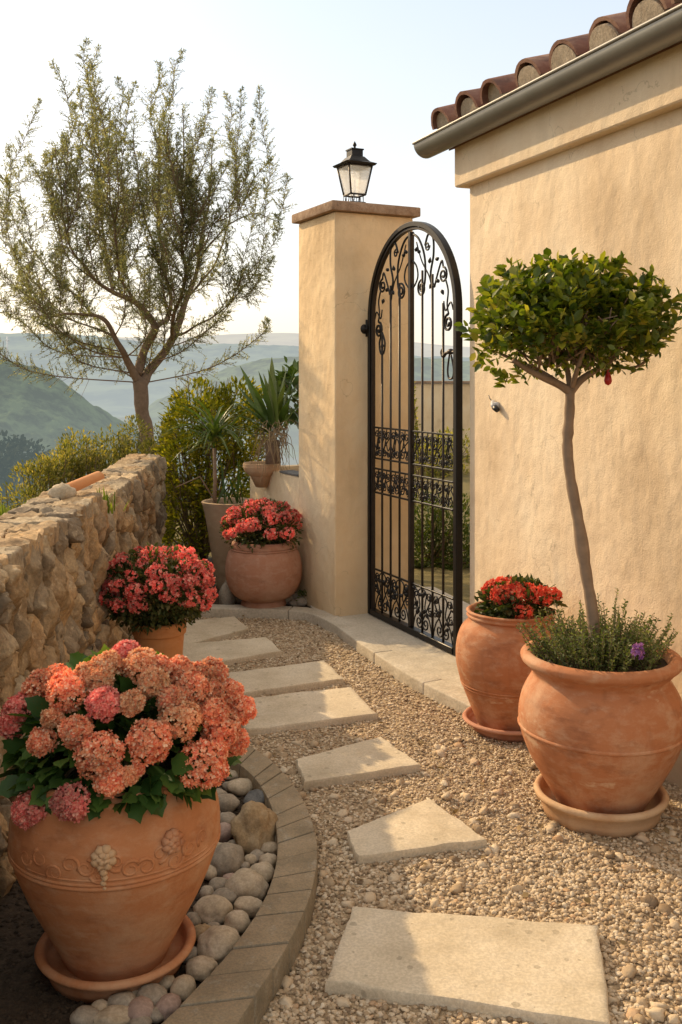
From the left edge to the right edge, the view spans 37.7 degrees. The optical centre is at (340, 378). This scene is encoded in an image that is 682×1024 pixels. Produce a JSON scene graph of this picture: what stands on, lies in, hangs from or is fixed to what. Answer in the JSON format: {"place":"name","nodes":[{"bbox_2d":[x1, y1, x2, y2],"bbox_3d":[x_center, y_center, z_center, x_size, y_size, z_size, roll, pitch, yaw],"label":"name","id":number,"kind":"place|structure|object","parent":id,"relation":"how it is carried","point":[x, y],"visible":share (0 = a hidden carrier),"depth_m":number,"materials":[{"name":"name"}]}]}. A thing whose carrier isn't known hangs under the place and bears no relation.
{"place":"outdoors","nodes":[
{"label":"outdoors","id":0,"kind":"place"},
{"bbox_2d":[0,359,232,497],"bbox_3d":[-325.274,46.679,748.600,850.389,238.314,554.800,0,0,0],"label":"hills","id":1,"kind":"structure","parent":0,"point":[41,410],"depth_m":712.82,"materials":[{"name":"green plant"}]},
{"bbox_2d":[5,336,9,356],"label":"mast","id":2,"kind":"object","parent":1,"relation":"on","point":[7,340],"visible":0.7,"depth_m":757.52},
{"bbox_2d":[0,778,276,1023],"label":"flower bed","id":3,"kind":"object","parent":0,"point":[20,943],"visible":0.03,"depth_m":2.39,"materials":[{"name":"soil"}]},
{"bbox_2d":[69,1005,98,1023],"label":"river stone","id":4,"kind":"object","parent":3,"relation":"on","point":[84,1014],"visible":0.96,"depth_m":2.19,"materials":[{"name":"grey stone"}]},
{"bbox_2d":[91,999,107,1010],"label":"river stone","id":5,"kind":"object","parent":3,"relation":"on","point":[100,1004],"visible":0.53,"depth_m":2.24,"materials":[{"name":"stone"}]},
{"bbox_2d":[93,1005,129,1023],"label":"river stone","id":6,"kind":"object","parent":3,"relation":"on","point":[114,1014],"visible":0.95,"depth_m":2.19,"materials":[{"name":"beige stone"}]},
{"bbox_2d":[34,915,195,1003],"bbox_3d":[-0.548,1.397,2.440,0.384,0.065,0.384,0,0,0],"label":"plant saucer","id":7,"kind":"object","parent":3,"relation":"on","point":[64,981],"visible":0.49,"depth_m":2.32,"materials":[{"name":"ceramic"}]},
{"bbox_2d":[7,754,220,981],"bbox_3d":[-0.548,1.166,2.434,0.505,0.476,0.517,0,0,0],"label":"plant pot","id":8,"kind":"object","parent":7,"relation":"on","point":[110,894],"visible":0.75,"depth_m":2.24,"materials":[{"name":"ceramic"}]},
{"bbox_2d":[0,639,257,830],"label":"hydrangea","id":9,"kind":"object","parent":8,"relation":"on","point":[127,720],"visible":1,"depth_m":2.29,"materials":[{"name":"pink plant"}]},
{"bbox_2d":[107,990,135,1005],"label":"river stone","id":10,"kind":"object","parent":3,"relation":"on","point":[125,997],"visible":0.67,"depth_m":2.24,"materials":[{"name":"stone"}]},
{"bbox_2d":[128,1016,151,1023],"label":"river stone","id":11,"kind":"object","parent":3,"relation":"on","point":[143,1020],"visible":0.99,"depth_m":2.18,"materials":[{"name":"stone"}]},
{"bbox_2d":[128,995,153,1018],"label":"river stone","id":12,"kind":"object","parent":3,"relation":"on","point":[140,1006],"visible":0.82,"depth_m":2.21,"materials":[{"name":"pink stone"}]},
{"bbox_2d":[136,983,167,1005],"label":"river stone","id":13,"kind":"object","parent":3,"relation":"on","point":[154,992],"visible":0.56,"depth_m":2.27,"materials":[{"name":"stone"}]},
{"bbox_2d":[150,1006,163,1023],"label":"river stone","id":14,"kind":"object","parent":3,"relation":"on","point":[157,1016],"visible":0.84,"depth_m":2.20,"materials":[{"name":"stone"}]},
{"bbox_2d":[159,975,174,990],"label":"river stone","id":15,"kind":"object","parent":3,"relation":"on","point":[166,981],"visible":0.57,"depth_m":2.33,"materials":[{"name":"stone"}]},
{"bbox_2d":[155,993,181,1020],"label":"river stone","id":16,"kind":"object","parent":3,"relation":"on","point":[168,1004],"visible":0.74,"depth_m":2.23,"materials":[{"name":"pink stone"}]},
{"bbox_2d":[170,974,195,1002],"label":"river stone","id":17,"kind":"object","parent":3,"relation":"on","point":[183,986],"visible":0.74,"depth_m":2.29,"materials":[{"name":"grey stone"}]},
{"bbox_2d":[182,946,197,963],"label":"river stone","id":18,"kind":"object","parent":3,"relation":"on","point":[193,953],"visible":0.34,"depth_m":2.44,"materials":[{"name":"stone"}]},
{"bbox_2d":[187,912,200,925],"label":"river stone","id":19,"kind":"object","parent":3,"relation":"on","point":[194,918],"visible":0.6,"depth_m":2.60,"materials":[{"name":"stone"}]},
{"bbox_2d":[186,955,217,981],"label":"river stone","id":20,"kind":"object","parent":3,"relation":"on","point":[201,968],"visible":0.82,"depth_m":2.37,"materials":[{"name":"grey stone"}]},
{"bbox_2d":[194,923,210,940],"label":"river stone","id":21,"kind":"object","parent":3,"relation":"on","point":[201,928],"visible":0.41,"depth_m":2.54,"materials":[{"name":"stone"}]},
{"bbox_2d":[199,885,213,897],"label":"river stone","id":22,"kind":"object","parent":3,"relation":"on","point":[205,890],"visible":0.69,"depth_m":2.73,"materials":[{"name":"stone"}]},
{"bbox_2d":[204,865,216,880],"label":"river stone","id":23,"kind":"object","parent":3,"relation":"on","point":[211,873],"visible":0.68,"depth_m":2.84,"materials":[{"name":"stone"}]},
{"bbox_2d":[193,894,233,924],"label":"river stone","id":24,"kind":"object","parent":3,"relation":"on","point":[212,908],"visible":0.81,"depth_m":2.62,"materials":[{"name":"grey stone"}]},
{"bbox_2d":[207,922,219,925],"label":"river stone","id":25,"kind":"object","parent":3,"relation":"on","point":[213,923],"visible":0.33,"depth_m":2.57,"materials":[{"name":"stone"}]},
{"bbox_2d":[209,877,226,890],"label":"river stone","id":26,"kind":"object","parent":3,"relation":"on","point":[215,883],"visible":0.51,"depth_m":2.77,"materials":[{"name":"stone"}]},
{"bbox_2d":[197,925,239,964],"bbox_3d":[-0.302,1.404,2.474,0.111,0.084,0.126,0,0,0],"label":"river stone","id":27,"kind":"object","parent":3,"relation":"on","point":[216,943],"visible":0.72,"depth_m":2.44,"materials":[{"name":"grey stone"}]},
{"bbox_2d":[216,788,226,794],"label":"river stone","id":28,"kind":"object","parent":3,"relation":"on","point":[220,791],"visible":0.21,"depth_m":3.38,"materials":[{"name":"stone"}]},
{"bbox_2d":[212,887,236,904],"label":"river stone","id":29,"kind":"object","parent":3,"relation":"on","point":[228,894],"visible":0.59,"depth_m":2.71,"materials":[{"name":"stone"}]},
{"bbox_2d":[219,822,231,842],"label":"river stone","id":30,"kind":"object","parent":3,"relation":"on","point":[226,835],"visible":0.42,"depth_m":3.07,"materials":[{"name":"stone"}]},
{"bbox_2d":[222,781,229,792],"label":"river stone","id":31,"kind":"object","parent":3,"relation":"on","point":[224,786],"visible":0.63,"depth_m":3.45,"materials":[{"name":"stone"}]},
{"bbox_2d":[210,842,243,876],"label":"river stone","id":32,"kind":"object","parent":3,"relation":"on","point":[227,857],"visible":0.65,"depth_m":2.87,"materials":[{"name":"grey stone"}]},
{"bbox_2d":[220,812,235,823],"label":"river stone","id":33,"kind":"object","parent":3,"relation":"on","point":[227,817],"visible":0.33,"depth_m":3.17,"materials":[{"name":"stone"}]},
{"bbox_2d":[223,873,233,879],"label":"river stone","id":34,"kind":"object","parent":3,"relation":"on","point":[227,876],"visible":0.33,"depth_m":2.82,"materials":[{"name":"stone"}]},
{"bbox_2d":[218,793,239,811],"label":"river stone","id":35,"kind":"object","parent":3,"relation":"on","point":[229,802],"visible":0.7,"depth_m":3.29,"materials":[{"name":"stone"}]},
{"bbox_2d":[226,770,237,779],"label":"river stone","id":36,"kind":"object","parent":3,"relation":"on","point":[234,774],"visible":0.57,"depth_m":3.54,"materials":[{"name":"stone"}]},
{"bbox_2d":[224,910,250,934],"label":"river stone","id":37,"kind":"object","parent":3,"relation":"on","point":[239,921],"visible":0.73,"depth_m":2.57,"materials":[{"name":"grey stone"}]},
{"bbox_2d":[162,745,317,1023],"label":"paver edging","id":38,"kind":"object","parent":3,"relation":"on","point":[241,983],"visible":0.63,"depth_m":2.50,"materials":[{"name":"beige stone"}]},
{"bbox_2d":[227,778,252,795],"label":"river stone","id":39,"kind":"object","parent":3,"relation":"on","point":[240,787],"visible":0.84,"depth_m":3.42,"materials":[{"name":"stone"}]},
{"bbox_2d":[240,861,249,868],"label":"river stone","id":40,"kind":"object","parent":3,"relation":"on","point":[245,864],"visible":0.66,"depth_m":2.88,"materials":[{"name":"stone"}]},
{"bbox_2d":[224,868,268,899],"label":"river stone","id":41,"kind":"object","parent":3,"relation":"on","point":[245,882],"visible":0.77,"depth_m":2.74,"materials":[{"name":"grey stone"}]},
{"bbox_2d":[233,896,262,917],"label":"river stone","id":42,"kind":"object","parent":3,"relation":"on","point":[250,906],"visible":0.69,"depth_m":2.65,"materials":[{"name":"grey stone"}]},
{"bbox_2d":[244,854,256,865],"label":"river stone","id":43,"kind":"object","parent":3,"relation":"on","point":[251,859],"visible":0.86,"depth_m":2.93,"materials":[{"name":"stone"}]},
{"bbox_2d":[230,800,277,854],"bbox_3d":[-0.264,1.394,3.062,0.143,0.201,0.181,0,0,0],"label":"river stone","id":44,"kind":"object","parent":3,"relation":"on","point":[252,823],"visible":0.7,"depth_m":3.02,"materials":[{"name":"beige stone"}]},
{"bbox_2d":[243,789,264,803],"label":"river stone","id":45,"kind":"object","parent":3,"relation":"on","point":[256,795],"visible":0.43,"depth_m":3.31,"materials":[{"name":"stone"}]},
{"bbox_2d":[250,849,263,862],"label":"river stone","id":46,"kind":"object","parent":3,"relation":"on","point":[257,853],"visible":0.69,"depth_m":2.95,"materials":[{"name":"stone"}]},
{"bbox_2d":[250,862,274,882],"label":"river stone","id":47,"kind":"object","parent":3,"relation":"on","point":[265,870],"visible":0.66,"depth_m":2.83,"materials":[{"name":"stone"}]},
{"bbox_2d":[259,853,276,867],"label":"river stone","id":48,"kind":"object","parent":3,"relation":"on","point":[271,859],"visible":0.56,"depth_m":2.91,"materials":[{"name":"stone"}]},
{"bbox_2d":[260,842,276,854],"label":"river stone","id":49,"kind":"object","parent":3,"relation":"on","point":[269,847],"visible":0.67,"depth_m":2.99,"materials":[{"name":"stone"}]},
{"bbox_2d":[157,558,310,607],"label":"soil","id":50,"kind":"structure","parent":0,"point":[238,601],"depth_m":6.39,"materials":[{"name":"soil"}]},
{"bbox_2d":[175,371,231,531],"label":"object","id":51,"kind":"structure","parent":50,"relation":"on","point":[198,403],"depth_m":7.90,"materials":[{"name":"plant"}]},
{"bbox_2d":[219,580,235,604],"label":"boulder","id":52,"kind":"object","parent":50,"relation":"on","point":[227,596],"visible":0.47,"depth_m":6.20,"materials":[{"name":"stone"}]},
{"bbox_2d":[201,497,255,588],"bbox_3d":[-0.748,1.112,6.719,0.380,0.586,0.382,0,0,0],"label":"plant pot","id":53,"kind":"object","parent":50,"relation":"on","point":[214,515],"visible":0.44,"depth_m":6.61,"materials":[{"name":"beige ceramic"}]},
{"bbox_2d":[161,396,263,503],"bbox_3d":[-0.852,0.506,6.682,0.734,0.794,0.733,0,0,0],"label":"cordyline","id":54,"kind":"object","parent":53,"relation":"on","point":[213,429],"visible":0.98,"depth_m":6.69,"materials":[{"name":"green plant"}]},
{"bbox_2d":[225,537,301,608],"bbox_3d":[-0.478,1.200,6.170,0.475,0.411,0.474,0,0,0],"label":"plant pot","id":55,"kind":"object","parent":50,"relation":"on","point":[267,576],"visible":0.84,"depth_m":5.99,"materials":[{"name":"ceramic"}]},
{"bbox_2d":[219,497,302,552],"bbox_3d":[-0.488,0.938,6.161,0.534,0.403,0.497,0,0,0],"label":"azalea","id":56,"kind":"object","parent":55,"relation":"on","point":[249,518],"visible":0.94,"depth_m":6.05,"materials":[{"name":"red plant"}]},
{"bbox_2d":[285,589,306,605],"bbox_3d":[-0.249,1.362,6.249,0.242,0.125,0.215,0,0,42],"label":"rockery","id":57,"kind":"object","parent":50,"relation":"on","point":[296,598],"visible":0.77,"depth_m":6.18,"materials":[{"name":"grey stone"}]},
{"bbox_2d":[0,333,469,417],"bbox_3d":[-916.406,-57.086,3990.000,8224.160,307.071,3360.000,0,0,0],"label":"hills","id":58,"kind":"structure","parent":0,"point":[113,399],"depth_m":3452.49,"materials":[{"name":"blue"}]},
{"bbox_2d":[117,417,469,639],"bbox_3d":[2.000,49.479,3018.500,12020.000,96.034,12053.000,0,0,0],"label":"ground","id":59,"kind":"structure","parent":0,"point":[448,581],"depth_m":8.81,"materials":[{"name":"green plant"}]},
{"bbox_2d":[0,430,55,508],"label":"woodland","id":60,"kind":"object","parent":59,"relation":"on","point":[9,459],"visible":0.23,"depth_m":63.43,"materials":[{"name":"green plant"}]},
{"bbox_2d":[0,442,84,509],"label":"garden shrub","id":61,"kind":"object","parent":59,"relation":"on","point":[42,468],"visible":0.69,"depth_m":7.17,"materials":[{"name":"green plant"}]},
{"bbox_2d":[0,491,110,896],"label":"stone wall","id":62,"kind":"structure","parent":59,"relation":"on","point":[54,564],"depth_m":3.46,"materials":[{"name":"beige stone"}]},
{"bbox_2d":[0,498,26,515],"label":"grass tuft","id":63,"kind":"object","parent":62,"relation":"on","point":[3,510],"visible":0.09,"depth_m":4.19,"materials":[{"name":"green plant"}]},
{"bbox_2d":[47,471,104,500],"bbox_3d":[-1.163,0.485,4.443,0.124,0.120,0.334,0,0,27],"label":"ridge tile","id":64,"kind":"object","parent":62,"relation":"on","point":[62,491],"visible":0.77,"depth_m":4.36,"materials":[{"name":"ceramic"}]},
{"bbox_2d":[37,426,116,488],"bbox_3d":[-1.979,1.078,7.562,0.624,1.452,0.579,0,0,0],"label":"garden shrub","id":65,"kind":"object","parent":59,"relation":"on","point":[91,460],"visible":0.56,"depth_m":7.55,"materials":[{"name":"green plant"}]},
{"bbox_2d":[85,423,150,471],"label":"garden shrub","id":66,"kind":"object","parent":59,"relation":"on","point":[122,449],"visible":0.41,"depth_m":7.97,"materials":[{"name":"green plant"}]},
{"bbox_2d":[77,454,166,648],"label":"stone wall","id":67,"kind":"structure","parent":59,"relation":"on","point":[136,481],"depth_m":5.88,"materials":[{"name":"beige stone"}]},
{"bbox_2d":[96,487,128,513],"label":"grass tuft","id":68,"kind":"object","parent":67,"relation":"on","point":[110,506],"visible":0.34,"depth_m":4.60,"materials":[{"name":"green plant"}]},
{"bbox_2d":[108,414,174,504],"bbox_3d":[-1.644,0.920,8.271,0.709,1.270,0.554,0,0,32],"label":"garden shrub","id":69,"kind":"object","parent":59,"relation":"on","point":[146,444],"visible":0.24,"depth_m":8.32,"materials":[{"name":"green plant"}]},
{"bbox_2d":[0,35,297,450],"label":"tree","id":70,"kind":"object","parent":59,"relation":"on","point":[172,176],"visible":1,"depth_m":8.78,"materials":[{"name":"green plant"}]},
{"bbox_2d":[150,417,178,544],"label":"garden shrub","id":71,"kind":"object","parent":59,"relation":"on","point":[151,430],"visible":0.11,"depth_m":8.44,"materials":[{"name":"green plant"}]},
{"bbox_2d":[153,376,267,562],"bbox_3d":[-0.989,0.716,7.800,1.008,1.496,0.818,0,0,0],"label":"golden bush","id":72,"kind":"object","parent":59,"relation":"on","point":[196,539],"visible":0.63,"depth_m":7.69,"materials":[{"name":"green plant"}]},
{"bbox_2d":[250,465,298,591],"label":"planter wall","id":73,"kind":"structure","parent":59,"relation":"on","point":[283,486],"depth_m":6.57,"materials":[{"name":"paint"}]},
{"bbox_2d":[243,461,280,487],"bbox_3d":[-0.537,0.651,6.780,0.258,0.166,0.259,0,0,0],"label":"plant pot","id":74,"kind":"object","parent":73,"relation":"on","point":[253,471],"visible":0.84,"depth_m":6.70,"materials":[{"name":"ceramic"}]},
{"bbox_2d":[227,358,298,483],"bbox_3d":[-0.506,0.266,6.643,0.475,0.832,0.394,0,0,0],"label":"agave","id":75,"kind":"object","parent":74,"relation":"in","point":[271,416],"visible":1,"depth_m":6.59,"materials":[{"name":"green plant"}]},
{"bbox_2d":[275,356,298,427],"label":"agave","id":76,"kind":"object","parent":73,"relation":"on","point":[294,417],"visible":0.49,"depth_m":6.87,"materials":[{"name":"green plant"}]},
{"bbox_2d":[201,604,470,713],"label":"path kerb","id":77,"kind":"structure","parent":59,"relation":"on","point":[401,669],"depth_m":5.20,"materials":[{"name":"beige stone"}]},
{"bbox_2d":[292,200,420,616],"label":"gate pillar","id":78,"kind":"structure","parent":59,"relation":"on","point":[341,244],"depth_m":5.96,"materials":[{"name":"paint"}]},
{"bbox_2d":[333,141,376,202],"bbox_3d":[0.085,-1.257,6.195,0.208,0.435,0.208,0,0,-26],"label":"lantern","id":79,"kind":"object","parent":78,"relation":"on","point":[354,167],"visible":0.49,"depth_m":6.15,"materials":[{"name":"brown metal"}]},
{"bbox_2d":[360,221,462,655],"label":"iron gate","id":80,"kind":"structure","parent":78,"relation":"attached to","point":[368,329],"depth_m":5.42,"materials":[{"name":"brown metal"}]},
{"bbox_2d":[414,382,420,508],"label":"column shrub","id":81,"kind":"object","parent":59,"relation":"on","point":[416,428],"visible":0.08,"depth_m":8.99,"materials":[{"name":"green plant"}]},
{"bbox_2d":[414,381,469,455],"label":"garden wall","id":82,"kind":"structure","parent":59,"relation":"on","point":[448,403],"depth_m":18.98,"materials":[{"name":"paint"}]},
{"bbox_2d":[414,426,469,478],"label":"garden shrub","id":83,"kind":"object","parent":59,"relation":"on","point":[437,472],"visible":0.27,"depth_m":15.15,"materials":[{"name":"green plant"}]},
{"bbox_2d":[414,488,469,570],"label":"hedge","id":84,"kind":"object","parent":59,"relation":"on","point":[448,559],"visible":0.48,"depth_m":7.86,"materials":[{"name":"green plant"}]},
{"bbox_2d":[412,0,681,788],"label":"house","id":85,"kind":"structure","parent":59,"relation":"on","point":[565,146],"depth_m":3.99,"materials":[{"name":"paint"}]},
{"bbox_2d":[488,395,499,411],"bbox_3d":[0.720,0.117,4.708,0.047,0.082,0.100,0,0,-21],"label":"wall fitting","id":86,"kind":"object","parent":85,"relation":"attached to","point":[495,406],"depth_m":4.68,"materials":[{"name":"silver metal"}]},
{"bbox_2d":[118,333,469,356],"bbox_3d":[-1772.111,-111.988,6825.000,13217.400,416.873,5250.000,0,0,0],"label":"hills","id":87,"kind":"structure","parent":0,"point":[290,339],"depth_m":6659.53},
{"bbox_2d":[122,356,469,457],"bbox_3d":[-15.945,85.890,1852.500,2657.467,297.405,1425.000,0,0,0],"label":"hills","id":88,"kind":"structure","parent":0,"point":[254,369],"depth_m":1748.54,"materials":[{"name":"green plant"}]},
{"bbox_2d":[0,0,628,346],"label":"sky","id":89,"kind":"structure","parent":0,"point":[333,75],"materials":[{"name":"white"}]},
{"bbox_2d":[310,587,469,689],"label":"pavement","id":90,"kind":"structure","parent":0,"point":[433,660],"depth_m":5.32,"materials":[{"name":"beige stone"}]},
{"bbox_2d":[129,617,681,1023],"bbox_3d":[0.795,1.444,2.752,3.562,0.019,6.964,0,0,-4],"label":"gravel path","id":91,"kind":"structure","parent":0,"point":[617,986],"depth_m":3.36,"materials":[{"name":"beige gravel"}]},
{"bbox_2d":[132,617,186,659],"bbox_3d":[-0.828,1.272,4.550,0.246,0.348,0.247,0,0,0],"label":"plant pot","id":92,"kind":"object","parent":91,"relation":"on","point":[168,642],"visible":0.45,"depth_m":4.45,"materials":[{"name":"ceramic"}]},
{"bbox_2d":[98,542,218,635],"bbox_3d":[-0.831,0.959,4.543,0.544,0.423,0.528,0,0,0],"label":"azalea","id":93,"kind":"object","parent":92,"relation":"on","point":[192,596],"visible":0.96,"depth_m":4.42,"materials":[{"name":"red plant"}]},
{"bbox_2d":[183,616,248,644],"bbox_3d":[-0.755,1.438,5.604,0.484,0.051,0.571,0,0,-22],"label":"stepping stone","id":94,"kind":"object","parent":91,"relation":"on","point":[210,630],"visible":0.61,"depth_m":5.63,"materials":[{"name":"beige stone"}]},
{"bbox_2d":[183,637,281,665],"bbox_3d":[-0.593,1.439,5.194,0.554,0.051,0.445,0,0,-21],"label":"stepping stone","id":95,"kind":"object","parent":91,"relation":"on","point":[231,652],"visible":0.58,"depth_m":5.20,"materials":[{"name":"beige stone"}]},
{"bbox_2d":[227,660,343,697],"bbox_3d":[-0.304,1.439,4.743,0.636,0.051,0.331,0,0,-25],"label":"stepping stone","id":96,"kind":"object","parent":91,"relation":"on","point":[287,678],"visible":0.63,"depth_m":4.71,"materials":[{"name":"beige stone"}]},
{"bbox_2d":[241,687,377,735],"bbox_3d":[-0.170,1.438,4.312,0.602,0.051,0.393,0,0,-20],"label":"stepping stone","id":97,"kind":"object","parent":91,"relation":"on","point":[311,710],"visible":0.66,"depth_m":4.25,"materials":[{"name":"beige stone"}]},
{"bbox_2d":[296,736,419,790],"bbox_3d":[0.021,1.439,3.726,0.453,0.051,0.317,0,0,-23],"label":"stepping stone","id":98,"kind":"object","parent":91,"relation":"on","point":[379,757],"visible":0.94,"depth_m":3.66,"materials":[{"name":"beige stone"}]},
{"bbox_2d":[347,799,486,864],"bbox_3d":[0.194,1.439,3.140,0.406,0.051,0.337,0,0,-24],"label":"stepping stone","id":99,"kind":"object","parent":91,"relation":"on","point":[427,826],"visible":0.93,"depth_m":3.09,"materials":[{"name":"beige stone"}]},
{"bbox_2d":[325,906,609,1023],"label":"stepping stone","id":100,"kind":"object","parent":91,"relation":"on","point":[538,972],"visible":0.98,"depth_m":2.41,"materials":[{"name":"beige stone"}]},
{"bbox_2d":[462,706,523,741],"bbox_3d":[0.700,1.417,4.120,0.399,0.058,0.398,0,0,0],"label":"plant saucer","id":101,"kind":"object","parent":91,"relation":"on","point":[468,716],"visible":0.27,"depth_m":3.98,"materials":[{"name":"orange ceramic"}]},
{"bbox_2d":[456,601,556,730],"bbox_3d":[0.700,1.186,4.120,0.452,0.474,0.455,0,0,0],"label":"plant pot","id":102,"kind":"object","parent":101,"relation":"on","point":[494,670],"visible":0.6,"depth_m":3.96,"materials":[{"name":"ceramic"}]},
{"bbox_2d":[474,573,567,629],"bbox_3d":[0.733,0.933,4.096,0.380,0.272,0.330,0,0,0],"label":"geranium","id":103,"kind":"object","parent":102,"relation":"on","point":[507,595],"visible":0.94,"depth_m":4.03,"materials":[{"name":"red plant"}]},
{"bbox_2d":[533,774,668,838],"bbox_3d":[0.861,1.402,3.320,0.437,0.088,0.438,0,0,0],"label":"plant saucer","id":104,"kind":"object","parent":91,"relation":"on","point":[632,825],"visible":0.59,"depth_m":3.16,"materials":[{"name":"ceramic"}]},
{"bbox_2d":[517,636,681,813],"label":"plant pot","id":105,"kind":"object","parent":104,"relation":"on","point":[604,742],"visible":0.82,"depth_m":3.11,"materials":[{"name":"ceramic"}]},
{"bbox_2d":[453,247,681,640],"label":"standard tree","id":106,"kind":"object","parent":105,"relation":"in","point":[582,313],"visible":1,"depth_m":3.22,"materials":[{"name":"green plant"}]},
{"bbox_2d":[604,369,611,384],"bbox_3d":[0.887,-0.021,3.319,0.027,0.085,0.028,0,0,0],"label":"red ornament","id":107,"kind":"object","parent":106,"relation":"hanging from","point":[608,379],"visible":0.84,"depth_m":3.31,"materials":[{"name":"red"}]},
{"bbox_2d":[516,588,678,671],"bbox_3d":[0.861,0.832,3.325,0.489,0.219,0.538,0,0,29],"label":"herb plant","id":108,"kind":"object","parent":105,"relation":"on","point":[612,646],"visible":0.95,"depth_m":3.25,"materials":[{"name":"green plant"}]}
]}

